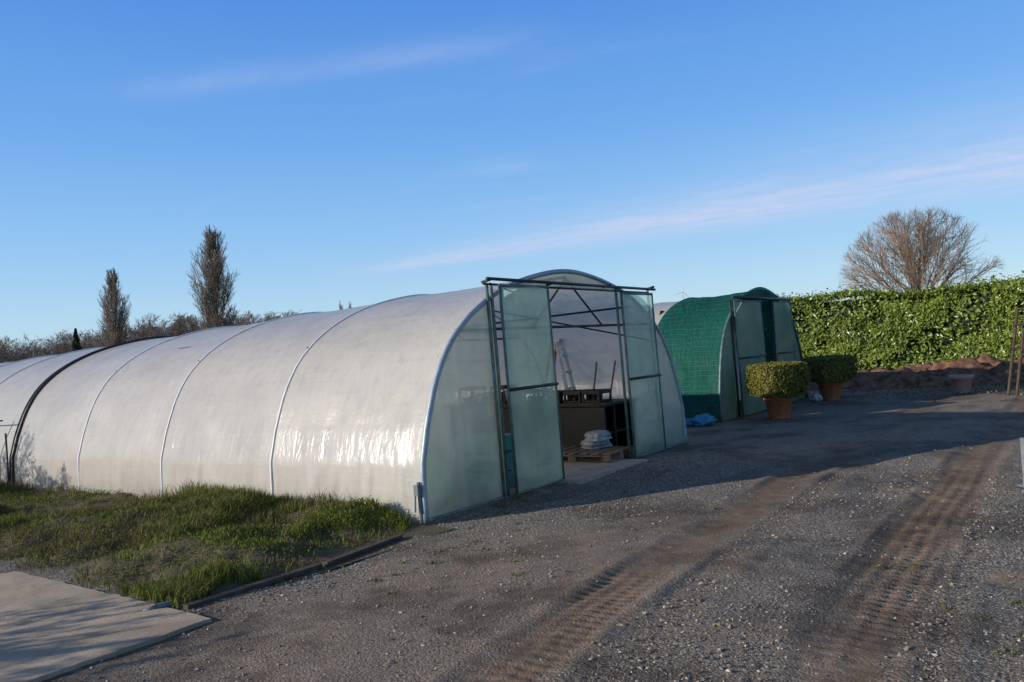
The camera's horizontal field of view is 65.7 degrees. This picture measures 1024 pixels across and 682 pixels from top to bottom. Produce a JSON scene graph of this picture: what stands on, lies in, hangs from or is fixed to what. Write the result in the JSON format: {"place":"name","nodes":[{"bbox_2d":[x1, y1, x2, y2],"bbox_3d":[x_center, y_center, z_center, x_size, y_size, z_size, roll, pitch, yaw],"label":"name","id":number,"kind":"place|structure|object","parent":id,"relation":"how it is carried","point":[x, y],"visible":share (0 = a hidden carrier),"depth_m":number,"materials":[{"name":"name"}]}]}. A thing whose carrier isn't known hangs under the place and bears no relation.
{"place":"outdoors","nodes":[
{"label":"outdoors","id":0,"kind":"place"},
{"bbox_2d":[0,571,210,681],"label":"concrete path","id":1,"kind":"structure","parent":0,"point":[49,628],"depth_m":5.44,"materials":[{"name":"grey concrete"}]},
{"bbox_2d":[143,601,171,610],"bbox_3d":[-2.574,1.931,5.757,0.193,0.058,0.048,-4,-1,-29],"label":"drain pipe","id":2,"kind":"object","parent":1,"relation":"on","point":[163,604],"visible":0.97,"depth_m":5.75,"materials":[{"name":"plastic"}]},
{"bbox_2d":[505,433,514,486],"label":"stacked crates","id":3,"kind":"object","parent":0,"point":[510,459],"depth_m":9.99,"materials":[{"name":"teal plastic"}]},
{"bbox_2d":[0,384,1023,681],"bbox_3d":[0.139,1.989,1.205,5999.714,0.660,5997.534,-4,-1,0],"label":"ground","id":4,"kind":"structure","parent":0,"point":[566,622],"depth_m":5.74,"materials":[{"name":"grey gravel"}]},
{"bbox_2d":[71,328,81,350],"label":"conifer tree","id":5,"kind":"object","parent":4,"relation":"on","point":[76,346],"visible":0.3,"depth_m":103.89,"materials":[{"name":"green plant"}]},
{"bbox_2d":[96,268,132,346],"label":"poplar tree","id":6,"kind":"object","parent":4,"relation":"on","point":[114,321],"visible":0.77,"depth_m":109.89,"materials":[{"name":"plant"}]},
{"bbox_2d":[0,310,299,362],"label":"distant tree line","id":7,"kind":"object","parent":4,"relation":"on","point":[181,326],"visible":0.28,"depth_m":135.27,"materials":[{"name":"plant"}]},
{"bbox_2d":[187,224,239,330],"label":"poplar tree","id":8,"kind":"object","parent":4,"relation":"on","point":[212,306],"visible":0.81,"depth_m":89.63,"materials":[{"name":"plant"}]},
{"bbox_2d":[0,478,454,608],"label":"grass bed","id":9,"kind":"object","parent":4,"relation":"on","point":[180,547],"visible":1,"depth_m":7.89,"materials":[{"name":"green plant"}]},
{"bbox_2d":[183,535,402,609],"bbox_3d":[-1.692,1.899,6.657,0.147,0.040,2.257,-5,-1,35],"label":"timber edging","id":10,"kind":"object","parent":4,"relation":"on","point":[262,583],"visible":1,"depth_m":6.40,"materials":[{"name":"brown wood"}]},
{"bbox_2d":[0,269,687,524],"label":"polytunnel","id":11,"kind":"structure","parent":4,"relation":"on","point":[396,403],"depth_m":10.43,"materials":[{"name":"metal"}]},
{"bbox_2d":[498,283,564,494],"bbox_3d":[0.267,0.544,9.641,0.068,2.478,1.006,-6,-2,38],"label":"greenhouse door","id":12,"kind":"structure","parent":11,"relation":"in","point":[525,311],"depth_m":9.62,"materials":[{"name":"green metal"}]},
{"bbox_2d":[559,459,647,483],"bbox_3d":[0.872,1.769,10.874,1.300,0.050,1.750,-6,-2,38],"label":"doorway slab","id":13,"kind":"structure","parent":11,"relation":"in","point":[575,473],"depth_m":10.66,"materials":[{"name":"concrete"}]},
{"bbox_2d":[620,292,665,458],"bbox_3d":[1.986,0.478,11.871,0.068,2.428,0.976,-6,-2,38],"label":"greenhouse door","id":14,"kind":"structure","parent":11,"relation":"in","point":[637,309],"depth_m":11.84,"materials":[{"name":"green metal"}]},
{"bbox_2d":[553,339,575,407],"bbox_3d":[0.806,0.917,13.689,0.844,1.895,0.584,-4,-1,20],"label":"step ladder","id":15,"kind":"object","parent":4,"relation":"on","point":[559,356],"visible":0.34,"depth_m":13.51,"materials":[{"name":"metal"}]},
{"bbox_2d":[503,398,632,456],"bbox_3d":[0.465,1.425,13.249,3.220,0.830,1.016,-5,-1,38],"label":"potting bench","id":16,"kind":"object","parent":4,"relation":"on","point":[578,421],"visible":0.31,"depth_m":12.29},
{"bbox_2d":[501,385,611,404],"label":"plant trays","id":17,"kind":"object","parent":16,"relation":"on","point":[592,396],"visible":0.31,"depth_m":12.47,"materials":[{"name":"black plastic"}]},
{"bbox_2d":[591,362,597,407],"bbox_3d":[1.291,1.084,13.206,0.380,1.458,0.285,-5,-1,38],"label":"garden rake","id":18,"kind":"object","parent":4,"relation":"on","point":[595,377],"visible":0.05,"depth_m":13.21,"materials":[{"name":"metal"}]},
{"bbox_2d":[562,446,633,462],"bbox_3d":[1.093,1.678,11.775,1.210,0.145,0.820,-5,-1,35],"label":"wooden pallet","id":19,"kind":"object","parent":4,"relation":"on","point":[573,454],"visible":0.65,"depth_m":11.46,"materials":[{"name":"brown wood"}]},
{"bbox_2d":[580,430,612,448],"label":"compost sacks","id":20,"kind":"object","parent":19,"relation":"on","point":[595,439],"visible":1,"depth_m":11.73,"materials":[{"name":"plastic"}]},
{"bbox_2d":[606,360,615,446],"bbox_3d":[1.528,1.061,13.085,0.403,1.458,0.285,-5,-1,38],"label":"garden broom","id":21,"kind":"object","parent":4,"relation":"on","point":[612,384],"visible":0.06,"depth_m":13.05,"materials":[{"name":"wood"}]},
{"bbox_2d":[373,442,1023,656],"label":"weed tufts","id":22,"kind":"object","parent":4,"relation":"on","point":[879,566],"visible":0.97,"depth_m":6.87,"materials":[{"name":"green plant"}]},
{"bbox_2d":[685,413,716,426],"bbox_3d":[3.650,1.536,15.505,0.686,0.239,0.444,-4,-1,0],"label":"blue plastic bag","id":23,"kind":"object","parent":4,"relation":"on","point":[705,419],"visible":0.9,"depth_m":15.37,"materials":[{"name":"blue plastic"}]},
{"bbox_2d":[654,287,807,422],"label":"green polytunnel","id":24,"kind":"structure","parent":4,"relation":"on","point":[716,345],"depth_m":16.75,"materials":[{"name":"fabric"}]},
{"bbox_2d":[733,300,766,415],"bbox_3d":[5.183,0.327,17.071,0.068,2.418,1.556,-5,-1,38],"label":"greenhouse door","id":25,"kind":"structure","parent":24,"relation":"in","point":[748,318],"depth_m":16.95,"materials":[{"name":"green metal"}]},
{"bbox_2d":[772,301,798,401],"bbox_3d":[6.486,0.258,18.769,0.068,2.418,1.236,-5,-1,38],"label":"greenhouse door","id":26,"kind":"structure","parent":24,"relation":"in","point":[782,314],"depth_m":18.77,"materials":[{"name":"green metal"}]},
{"bbox_2d":[512,463,1021,677],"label":"dry leaves","id":27,"kind":"object","parent":4,"relation":"on","point":[718,624],"visible":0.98,"depth_m":5.71,"materials":[{"name":"brown plant"}]},
{"bbox_2d":[744,361,811,419],"bbox_3d":[5.268,0.967,15.734,1.046,1.150,1.087,-4,-1,-17],"label":"potted boxwood","id":28,"kind":"object","parent":4,"relation":"on","point":[777,386],"visible":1,"depth_m":15.41,"materials":[{"name":"plant"}]},
{"bbox_2d":[809,392,822,402],"bbox_3d":[7.154,1.323,18.675,0.302,0.236,0.303,-4,-1,0],"label":"white feed bag","id":29,"kind":"object","parent":4,"relation":"on","point":[816,397],"visible":1,"depth_m":18.60,"materials":[{"name":"plastic"}]},
{"bbox_2d":[801,354,859,400],"bbox_3d":[7.626,0.876,19.087,1.106,1.093,1.130,-4,-1,-17],"label":"potted boxwood","id":30,"kind":"object","parent":4,"relation":"on","point":[831,374],"visible":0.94,"depth_m":18.73,"materials":[{"name":"plant"}]},
{"bbox_2d":[741,383,1023,414],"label":"fallen leaves","id":31,"kind":"object","parent":4,"relation":"on","point":[935,388],"visible":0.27,"depth_m":19.36,"materials":[{"name":"brown plant"}]},
{"bbox_2d":[776,270,1023,370],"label":"laurel hedge","id":32,"kind":"object","parent":4,"relation":"on","point":[887,330],"visible":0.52,"depth_m":24.80,"materials":[{"name":"green plant"}]},
{"bbox_2d":[807,354,1023,390],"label":"soil mound","id":33,"kind":"object","parent":4,"relation":"on","point":[985,369],"visible":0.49,"depth_m":21.23,"materials":[{"name":"brown soil"}]},
{"bbox_2d":[839,205,1003,297],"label":"bare broadleaf tree","id":34,"kind":"object","parent":4,"relation":"on","point":[905,251],"visible":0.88,"depth_m":68.98,"materials":[{"name":"brown plant"}]},
{"bbox_2d":[948,374,973,393],"bbox_3d":[10.445,1.000,18.429,0.530,0.435,0.530,-4,-1,0],"label":"empty flower pot","id":35,"kind":"object","parent":4,"relation":"on","point":[961,383],"visible":0.85,"depth_m":18.27,"materials":[{"name":"plastic"}]},
{"bbox_2d":[1006,309,1023,394],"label":"timber trellis","id":36,"kind":"object","parent":4,"relation":"on","point":[1010,371],"visible":0.96,"depth_m":17.33,"materials":[{"name":"brown wood"}]},
{"bbox_2d":[1017,438,1023,486],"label":"steel gate post","id":37,"kind":"object","parent":4,"relation":"on","point":[1022,450],"visible":1,"depth_m":7.92,"materials":[{"name":"grey metal"}]},
{"bbox_2d":[0,0,1023,361],"label":"sky","id":38,"kind":"structure","parent":0,"point":[357,153],"materials":[{"name":"blue"}]}
]}

